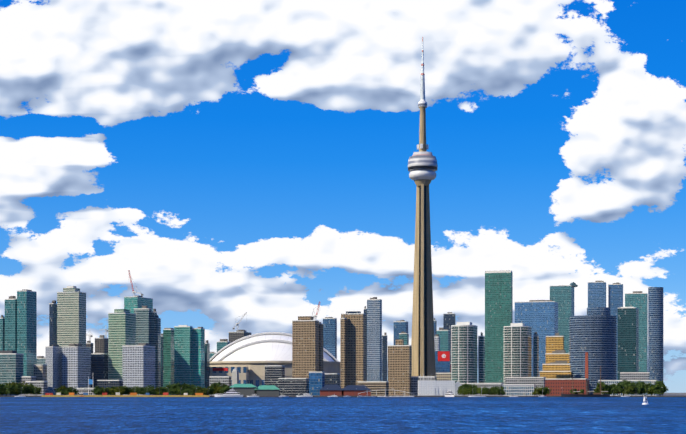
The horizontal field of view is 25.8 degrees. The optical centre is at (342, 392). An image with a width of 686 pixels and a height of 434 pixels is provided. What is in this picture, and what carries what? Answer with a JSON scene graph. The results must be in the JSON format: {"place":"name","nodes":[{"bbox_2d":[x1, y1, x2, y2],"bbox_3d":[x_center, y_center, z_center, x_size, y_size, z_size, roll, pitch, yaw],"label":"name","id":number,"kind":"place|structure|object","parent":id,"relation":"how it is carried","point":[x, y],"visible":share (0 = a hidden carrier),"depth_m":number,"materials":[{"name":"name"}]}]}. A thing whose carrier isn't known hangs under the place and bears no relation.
{"place":"outdoors","nodes":[
{"label":"outdoors","id":0,"kind":"place"},
{"bbox_2d":[0,315,4,349],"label":"building","id":1,"kind":"structure","parent":0,"point":[2,332],"depth_m":2051.36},
{"bbox_2d":[4,296,16,350],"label":"building","id":2,"kind":"structure","parent":0,"point":[11,323],"depth_m":2048.11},
{"bbox_2d":[0,350,23,395],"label":"building","id":3,"kind":"structure","parent":0,"point":[11,366],"depth_m":1895.19,"materials":[{"name":"teal"}]},
{"bbox_2d":[17,289,36,375],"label":"building","id":4,"kind":"structure","parent":0,"point":[26,323],"depth_m":2044.75,"materials":[{"name":"teal"}]},
{"bbox_2d":[20,376,35,395],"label":"building","id":5,"kind":"structure","parent":0,"point":[27,378],"depth_m":1894.55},
{"bbox_2d":[33,365,46,380],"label":"building","id":6,"kind":"structure","parent":0,"point":[40,372],"depth_m":1914.16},
{"bbox_2d":[49,300,56,345],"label":"building","id":7,"kind":"structure","parent":0,"point":[53,323],"depth_m":2292.55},
{"bbox_2d":[45,345,61,394],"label":"building","id":8,"kind":"structure","parent":0,"point":[53,358],"depth_m":1944.85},
{"bbox_2d":[57,286,85,346],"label":"building","id":9,"kind":"structure","parent":0,"point":[71,314],"depth_m":2147.70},
{"bbox_2d":[62,343,90,394],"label":"building","id":10,"kind":"structure","parent":0,"point":[76,365],"depth_m":1952.69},
{"bbox_2d":[77,388,97,394],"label":"building","id":11,"kind":"structure","parent":0,"point":[80,390],"depth_m":1796.75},
{"bbox_2d":[86,341,93,352],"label":"building","id":12,"kind":"structure","parent":0,"point":[89,344],"depth_m":2315.09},
{"bbox_2d":[91,352,107,387],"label":"building","id":13,"kind":"structure","parent":0,"point":[99,365],"depth_m":1996.23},
{"bbox_2d":[95,335,107,353],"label":"building","id":14,"kind":"structure","parent":0,"point":[101,343],"depth_m":2294.87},
{"bbox_2d":[97,380,122,394],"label":"building","id":15,"kind":"structure","parent":0,"point":[109,383],"depth_m":1898.01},
{"bbox_2d":[108,309,135,379],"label":"building","id":16,"kind":"structure","parent":0,"point":[121,327],"depth_m":1998.24,"materials":[{"name":"glass"}]},
{"bbox_2d":[124,296,152,313],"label":"building","id":17,"kind":"structure","parent":0,"point":[131,303],"depth_m":2398.14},
{"bbox_2d":[128,270,142,295],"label":"tower crane","id":18,"kind":"object","parent":17,"relation":"on","point":[133,291],"visible":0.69,"depth_m":2406.78,"materials":[{"name":"white"}]},
{"bbox_2d":[122,343,155,394],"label":"building","id":19,"kind":"structure","parent":0,"point":[138,364],"depth_m":1949.79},
{"bbox_2d":[134,306,151,345],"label":"building","id":20,"kind":"structure","parent":0,"point":[143,324],"depth_m":2096.78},
{"bbox_2d":[161,334,162,386],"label":"building","id":21,"kind":"structure","parent":0,"point":[161,360],"depth_m":2245.98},
{"bbox_2d":[163,328,173,394],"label":"building","id":22,"kind":"structure","parent":0,"point":[168,355],"depth_m":2146.57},
{"bbox_2d":[205,340,209,387],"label":"building","id":23,"kind":"structure","parent":0,"point":[207,359],"depth_m":2146.74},
{"bbox_2d":[209,376,230,395],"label":"building","id":24,"kind":"structure","parent":0,"point":[226,380],"depth_m":1899.65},
{"bbox_2d":[217,339,230,351],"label":"building","id":25,"kind":"structure","parent":0,"point":[221,343],"depth_m":2499.06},
{"bbox_2d":[232,368,238,384],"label":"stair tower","id":26,"kind":"structure","parent":0,"point":[235,375],"depth_m":1893.34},
{"bbox_2d":[229,330,250,341],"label":"building","id":27,"kind":"structure","parent":0,"point":[236,335],"depth_m":2601.09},
{"bbox_2d":[277,378,309,395],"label":"low-rise building","id":28,"kind":"structure","parent":0,"point":[300,386],"depth_m":1823.10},
{"bbox_2d":[292,316,318,377],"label":"building","id":29,"kind":"structure","parent":0,"point":[305,345],"depth_m":2003.14,"materials":[{"name":"concrete"}]},
{"bbox_2d":[319,322,322,371],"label":"building wing","id":30,"kind":"structure","parent":29,"relation":"attached to","point":[320,347],"depth_m":2022.56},
{"bbox_2d":[309,372,324,395],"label":"building","id":31,"kind":"structure","parent":0,"point":[316,379],"depth_m":1851.11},
{"bbox_2d":[323,317,336,358],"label":"building","id":32,"kind":"structure","parent":0,"point":[330,334],"depth_m":2501.75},
{"bbox_2d":[325,373,339,385],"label":"building","id":33,"kind":"structure","parent":0,"point":[332,378],"depth_m":1871.36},
{"bbox_2d":[0,397,685,433],"bbox_3d":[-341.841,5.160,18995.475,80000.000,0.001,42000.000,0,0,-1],"label":"lake water","id":34,"kind":"structure","parent":0,"point":[332,415],"depth_m":337.25,"materials":[{"name":"liquid"}]},
{"bbox_2d":[42,395,209,396],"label":"shoreline","id":35,"kind":"structure","parent":34,"relation":"in","point":[126,395],"depth_m":1738.24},
{"bbox_2d":[215,388,242,396],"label":"yacht","id":36,"kind":"object","parent":34,"relation":"on","point":[231,393],"visible":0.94,"depth_m":1737.35,"materials":[{"name":"white plastic"}]},
{"bbox_2d":[296,393,312,396],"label":"yacht","id":37,"kind":"object","parent":34,"relation":"on","point":[306,395],"visible":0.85,"depth_m":1741.16,"materials":[{"name":"white plastic"}]},
{"bbox_2d":[444,390,454,396],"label":"ferry","id":38,"kind":"object","parent":34,"relation":"on","point":[449,393],"visible":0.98,"depth_m":1734.67,"materials":[{"name":"white"}]},
{"bbox_2d":[559,366,609,396],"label":"pier","id":39,"kind":"structure","parent":34,"relation":"on","point":[585,395],"depth_m":1743.83,"materials":[{"name":"brown"}]},
{"bbox_2d":[0,393,685,396],"bbox_3d":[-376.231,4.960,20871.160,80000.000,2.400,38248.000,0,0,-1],"label":"city ground","id":40,"kind":"structure","parent":0,"point":[674,394],"depth_m":1754.91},
{"bbox_2d":[4,385,16,395],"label":"tree","id":41,"kind":"object","parent":40,"relation":"on","point":[10,390],"visible":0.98,"depth_m":1756.18,"materials":[{"name":"green plant"}]},
{"bbox_2d":[8,382,27,386],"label":"tree","id":42,"kind":"object","parent":40,"relation":"on","point":[13,383],"visible":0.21,"depth_m":1783.73,"materials":[{"name":"green plant"}]},
{"bbox_2d":[16,383,27,393],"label":"tree","id":43,"kind":"object","parent":40,"relation":"on","point":[21,390],"visible":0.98,"depth_m":1757.34,"materials":[{"name":"green plant"}]},
{"bbox_2d":[25,381,47,395],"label":"building","id":44,"kind":"structure","parent":40,"relation":"on","point":[41,384],"depth_m":1844.69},
{"bbox_2d":[31,387,41,395],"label":"tree","id":45,"kind":"object","parent":40,"relation":"on","point":[34,390],"visible":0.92,"depth_m":1770.58,"materials":[{"name":"green plant"}]},
{"bbox_2d":[37,356,44,364],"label":"building","id":46,"kind":"structure","parent":40,"relation":"on","point":[40,360],"depth_m":2792.06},
{"bbox_2d":[54,388,63,393],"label":"tree","id":47,"kind":"object","parent":40,"relation":"on","point":[58,390],"visible":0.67,"depth_m":1767.79,"materials":[{"name":"green plant"}]},
{"bbox_2d":[67,387,78,394],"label":"tree","id":48,"kind":"object","parent":40,"relation":"on","point":[75,391],"visible":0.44,"depth_m":1779.05,"materials":[{"name":"green plant"}]},
{"bbox_2d":[88,376,92,394],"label":"flagpole","id":49,"kind":"object","parent":40,"relation":"on","point":[90,381],"visible":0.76,"depth_m":1773.15,"materials":[{"name":"blue paint"}]},
{"bbox_2d":[95,388,104,394],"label":"tree","id":50,"kind":"object","parent":40,"relation":"on","point":[99,391],"visible":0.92,"depth_m":1767.06,"materials":[{"name":"green plant"}]},
{"bbox_2d":[115,387,124,394],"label":"tree","id":51,"kind":"object","parent":40,"relation":"on","point":[119,389],"visible":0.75,"depth_m":1758.85,"materials":[{"name":"green plant"}]},
{"bbox_2d":[124,387,132,394],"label":"tree","id":52,"kind":"object","parent":40,"relation":"on","point":[127,392],"visible":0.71,"depth_m":1766.32,"materials":[{"name":"green plant"}]},
{"bbox_2d":[135,386,146,393],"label":"tree","id":53,"kind":"object","parent":40,"relation":"on","point":[138,390],"visible":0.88,"depth_m":1759.40,"materials":[{"name":"green plant"}]},
{"bbox_2d":[151,309,156,388],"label":"building","id":54,"kind":"structure","parent":40,"relation":"on","point":[153,326],"depth_m":2100.40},
{"bbox_2d":[156,315,160,386],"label":"building","id":55,"kind":"structure","parent":40,"relation":"on","point":[158,351],"depth_m":2105.99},
{"bbox_2d":[166,383,177,388],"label":"tree","id":56,"kind":"object","parent":40,"relation":"on","point":[169,385],"visible":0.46,"depth_m":1781.58,"materials":[{"name":"green plant"}]},
{"bbox_2d":[175,382,186,389],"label":"tree","id":57,"kind":"object","parent":40,"relation":"on","point":[179,385],"visible":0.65,"depth_m":1779.10,"materials":[{"name":"green plant"}]},
{"bbox_2d":[174,325,192,386],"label":"building","id":58,"kind":"structure","parent":40,"relation":"on","point":[182,354],"depth_m":2048.40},
{"bbox_2d":[180,388,192,394],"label":"tree","id":59,"kind":"object","parent":40,"relation":"on","point":[188,391],"visible":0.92,"depth_m":1760.96,"materials":[{"name":"green plant"}]},
{"bbox_2d":[184,384,195,389],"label":"tree","id":60,"kind":"object","parent":40,"relation":"on","point":[187,386],"visible":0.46,"depth_m":1778.83,"materials":[{"name":"green plant"}]},
{"bbox_2d":[192,327,204,387],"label":"building","id":61,"kind":"structure","parent":40,"relation":"on","point":[198,356],"depth_m":2052.69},
{"bbox_2d":[197,388,208,394],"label":"tree","id":62,"kind":"object","parent":40,"relation":"on","point":[204,390],"visible":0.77,"depth_m":1765.00,"materials":[{"name":"green plant"}]},
{"bbox_2d":[213,385,221,394],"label":"tree","id":63,"kind":"object","parent":40,"relation":"on","point":[217,388],"visible":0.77,"depth_m":1769.70,"materials":[{"name":"green plant"}]},
{"bbox_2d":[219,386,228,393],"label":"tree","id":64,"kind":"object","parent":40,"relation":"on","point":[223,390],"visible":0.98,"depth_m":1759.70,"materials":[{"name":"green plant"}]},
{"bbox_2d":[210,367,248,385],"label":"stadium entrance","id":65,"kind":"object","parent":40,"relation":"on","point":[227,371],"visible":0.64,"depth_m":2155.23,"materials":[{"name":"concrete"}]},
{"bbox_2d":[230,384,256,395],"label":"pavilion","id":66,"kind":"structure","parent":40,"relation":"on","point":[243,389],"depth_m":1786.81,"materials":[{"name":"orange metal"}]},
{"bbox_2d":[254,385,279,395],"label":"pavilion","id":67,"kind":"structure","parent":40,"relation":"on","point":[264,390],"depth_m":1787.29,"materials":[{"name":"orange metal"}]},
{"bbox_2d":[210,332,339,386],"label":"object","id":68,"kind":"structure","parent":40,"relation":"on","point":[256,353],"depth_m":2211.97,"materials":[{"name":"grey"}]},
{"bbox_2d":[264,365,285,387],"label":"low-rise building","id":69,"kind":"structure","parent":40,"relation":"on","point":[273,373],"depth_m":1900.76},
{"bbox_2d":[320,385,343,395],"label":"waterfront building","id":70,"kind":"structure","parent":40,"relation":"on","point":[337,390],"depth_m":1783.77,"materials":[{"name":"red"}]},
{"bbox_2d":[340,315,346,388],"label":"building","id":71,"kind":"structure","parent":40,"relation":"on","point":[343,352],"depth_m":1995.18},
{"bbox_2d":[343,385,370,395],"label":"waterfront building","id":72,"kind":"structure","parent":40,"relation":"on","point":[351,390],"depth_m":1784.40,"materials":[{"name":"red"}]},
{"bbox_2d":[357,381,388,395],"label":"building","id":73,"kind":"structure","parent":40,"relation":"on","point":[380,387],"depth_m":1853.47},
{"bbox_2d":[408,37,437,375],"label":"observation tower","id":74,"kind":"structure","parent":40,"relation":"on","point":[422,165],"depth_m":2298.50,"materials":[{"name":"concrete"}]},
{"bbox_2d":[418,381,461,395],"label":"terminal shed","id":75,"kind":"structure","parent":40,"relation":"on","point":[437,388],"depth_m":1800.95,"materials":[{"name":"white paint"}]},
{"bbox_2d":[435,351,449,372],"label":"building","id":76,"kind":"structure","parent":40,"relation":"on","point":[442,361],"depth_m":2401.50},
{"bbox_2d":[450,322,477,383],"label":"condo building","id":77,"kind":"structure","parent":40,"relation":"on","point":[463,351],"depth_m":1951.66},
{"bbox_2d":[458,383,469,395],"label":"tree","id":78,"kind":"object","parent":40,"relation":"on","point":[465,385],"visible":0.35,"depth_m":1784.04,"materials":[{"name":"green plant"}]},
{"bbox_2d":[463,387,473,395],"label":"tree","id":79,"kind":"object","parent":40,"relation":"on","point":[469,390],"visible":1,"depth_m":1765.80,"materials":[{"name":"green plant"}]},
{"bbox_2d":[478,332,484,382],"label":"condo building","id":80,"kind":"structure","parent":40,"relation":"on","point":[481,358],"depth_m":1963.46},
{"bbox_2d":[490,386,500,394],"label":"tree","id":81,"kind":"object","parent":40,"relation":"on","point":[495,390],"visible":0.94,"depth_m":1772.68,"materials":[{"name":"green plant"}]},
{"bbox_2d":[503,323,531,383],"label":"condo building","id":82,"kind":"structure","parent":40,"relation":"on","point":[517,349],"depth_m":1952.66,"materials":[{"name":"concrete"}]},
{"bbox_2d":[505,377,545,395],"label":"low-rise building","id":83,"kind":"structure","parent":40,"relation":"on","point":[539,382],"depth_m":1859.31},
{"bbox_2d":[532,332,538,376],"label":"condo building","id":84,"kind":"structure","parent":40,"relation":"on","point":[535,356],"depth_m":1964.54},
{"bbox_2d":[532,387,542,394],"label":"tree","id":85,"kind":"object","parent":40,"relation":"on","point":[537,390],"visible":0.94,"depth_m":1770.49,"materials":[{"name":"green plant"}]},
{"bbox_2d":[546,333,563,352],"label":"gold building","id":86,"kind":"structure","parent":40,"relation":"on","point":[555,342],"depth_m":2058.09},
{"bbox_2d":[539,371,571,378],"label":"gold building","id":87,"kind":"structure","parent":40,"relation":"on","point":[557,374],"depth_m":2029.85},
{"bbox_2d":[542,361,569,370],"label":"gold building","id":88,"kind":"structure","parent":40,"relation":"on","point":[559,366],"depth_m":2040.54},
{"bbox_2d":[545,350,568,363],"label":"gold building","id":89,"kind":"structure","parent":40,"relation":"on","point":[558,355],"depth_m":2050.51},
{"bbox_2d":[545,378,589,395],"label":"brick building","id":90,"kind":"structure","parent":40,"relation":"on","point":[555,386],"depth_m":1811.32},
{"bbox_2d":[585,352,588,393],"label":"brick chimney","id":91,"kind":"object","parent":40,"relation":"on","point":[586,364],"visible":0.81,"depth_m":1824.75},
{"bbox_2d":[568,307,616,393],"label":"round building","id":92,"kind":"structure","parent":40,"relation":"on","point":[594,337],"depth_m":2017.08,"materials":[{"name":"glass"}]},
{"bbox_2d":[588,281,605,307],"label":"building","id":93,"kind":"structure","parent":40,"relation":"on","point":[596,293],"depth_m":3013.77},
{"bbox_2d":[596,383,605,393],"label":"tree","id":94,"kind":"object","parent":40,"relation":"on","point":[598,388],"visible":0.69,"depth_m":1767.88,"materials":[{"name":"green plant"}]},
{"bbox_2d":[602,383,610,393],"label":"tree","id":95,"kind":"object","parent":40,"relation":"on","point":[606,388],"visible":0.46,"depth_m":1780.29,"materials":[{"name":"green plant"}]},
{"bbox_2d":[610,383,626,393],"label":"tree","id":96,"kind":"object","parent":40,"relation":"on","point":[618,389],"visible":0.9,"depth_m":1778.33,"materials":[{"name":"green plant"}]},
{"bbox_2d":[616,380,630,395],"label":"tree","id":97,"kind":"object","parent":40,"relation":"on","point":[625,382],"visible":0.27,"depth_m":1798.50,"materials":[{"name":"green plant"}]},
{"bbox_2d":[598,380,658,395],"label":"building","id":98,"kind":"structure","parent":40,"relation":"on","point":[608,382],"depth_m":1865.11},
{"bbox_2d":[622,385,634,394],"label":"tree","id":99,"kind":"object","parent":40,"relation":"on","point":[628,390],"visible":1,"depth_m":1769.37,"materials":[{"name":"green plant"}]},
{"bbox_2d":[620,372,649,379],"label":"low-rise building","id":100,"kind":"structure","parent":40,"relation":"on","point":[634,375],"depth_m":1961.42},
{"bbox_2d":[632,385,640,393],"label":"tree","id":101,"kind":"object","parent":40,"relation":"on","point":[636,389],"visible":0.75,"depth_m":1772.40,"materials":[{"name":"green plant"}]},
{"bbox_2d":[645,384,654,393],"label":"tree","id":102,"kind":"object","parent":40,"relation":"on","point":[652,389],"visible":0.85,"depth_m":1776.87,"materials":[{"name":"green plant"}]},
{"bbox_2d":[653,384,664,393],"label":"tree","id":103,"kind":"object","parent":40,"relation":"on","point":[658,389],"visible":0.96,"depth_m":1769.24,"materials":[{"name":"green plant"}]},
{"bbox_2d":[0,0,685,392],"label":"sky","id":104,"kind":"structure","parent":0,"point":[237,158],"materials":[{"name":"blue"}]},
{"bbox_2d":[341,311,365,384],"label":"building","id":105,"kind":"structure","parent":0,"point":[356,346],"depth_m":2002.68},
{"bbox_2d":[364,306,366,380],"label":"skyscraper","id":106,"kind":"structure","parent":105,"relation":"attached to","point":[365,310],"depth_m":2462.22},
{"bbox_2d":[367,297,381,380],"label":"building","id":107,"kind":"structure","parent":0,"point":[374,338],"depth_m":2453.18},
{"bbox_2d":[382,333,386,380],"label":"building","id":108,"kind":"structure","parent":0,"point":[384,357],"depth_m":2501.41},
{"bbox_2d":[388,339,411,394],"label":"building","id":109,"kind":"structure","parent":0,"point":[399,365],"depth_m":1954.81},
{"bbox_2d":[393,320,407,344],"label":"building","id":110,"kind":"structure","parent":0,"point":[400,326],"depth_m":2524.75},
{"bbox_2d":[399,332,408,344],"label":"building","id":111,"kind":"structure","parent":0,"point":[404,336],"depth_m":2352.77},
{"bbox_2d":[411,376,436,394],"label":"building","id":112,"kind":"structure","parent":0,"point":[414,384],"depth_m":1957.72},
{"bbox_2d":[434,318,436,336],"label":"building","id":113,"kind":"structure","parent":0,"point":[435,327],"depth_m":2603.33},
{"bbox_2d":[434,334,439,350],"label":"building","id":114,"kind":"structure","parent":0,"point":[437,341],"depth_m":2452.84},
{"bbox_2d":[436,327,449,350],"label":"building","id":115,"kind":"structure","parent":0,"point":[444,334],"depth_m":2504.79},
{"bbox_2d":[436,373,450,380],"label":"building","id":116,"kind":"structure","parent":0,"point":[443,376],"depth_m":2004.24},
{"bbox_2d":[443,312,454,362],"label":"building","id":117,"kind":"structure","parent":0,"point":[448,319],"depth_m":2705.54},
{"bbox_2d":[460,383,503,395],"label":"building","id":118,"kind":"structure","parent":0,"point":[487,385],"depth_m":1837.82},
{"bbox_2d":[485,270,512,382],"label":"building","id":119,"kind":"structure","parent":0,"point":[498,301],"depth_m":2611.49,"materials":[{"name":"glass"}]},
{"bbox_2d":[502,384,534,395],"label":"white building","id":120,"kind":"structure","parent":0,"point":[523,389],"depth_m":1797.80,"materials":[{"name":"paint"}]},
{"bbox_2d":[514,300,557,376],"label":"building","id":121,"kind":"structure","parent":0,"point":[540,317],"depth_m":2512.81,"materials":[{"name":"glass"}]},
{"bbox_2d":[550,282,577,352],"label":"building","id":122,"kind":"structure","parent":0,"point":[562,296],"depth_m":2810.87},
{"bbox_2d":[608,282,622,379],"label":"building","id":123,"kind":"structure","parent":0,"point":[615,296],"depth_m":3012.39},
{"bbox_2d":[618,307,638,379],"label":"building","id":124,"kind":"structure","parent":0,"point":[628,339],"depth_m":2210.85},
{"bbox_2d":[625,291,647,371],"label":"building","id":125,"kind":"structure","parent":0,"point":[638,300],"depth_m":2611.12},
{"bbox_2d":[648,287,662,394],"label":"building","id":126,"kind":"structure","parent":0,"point":[655,332],"depth_m":2312.00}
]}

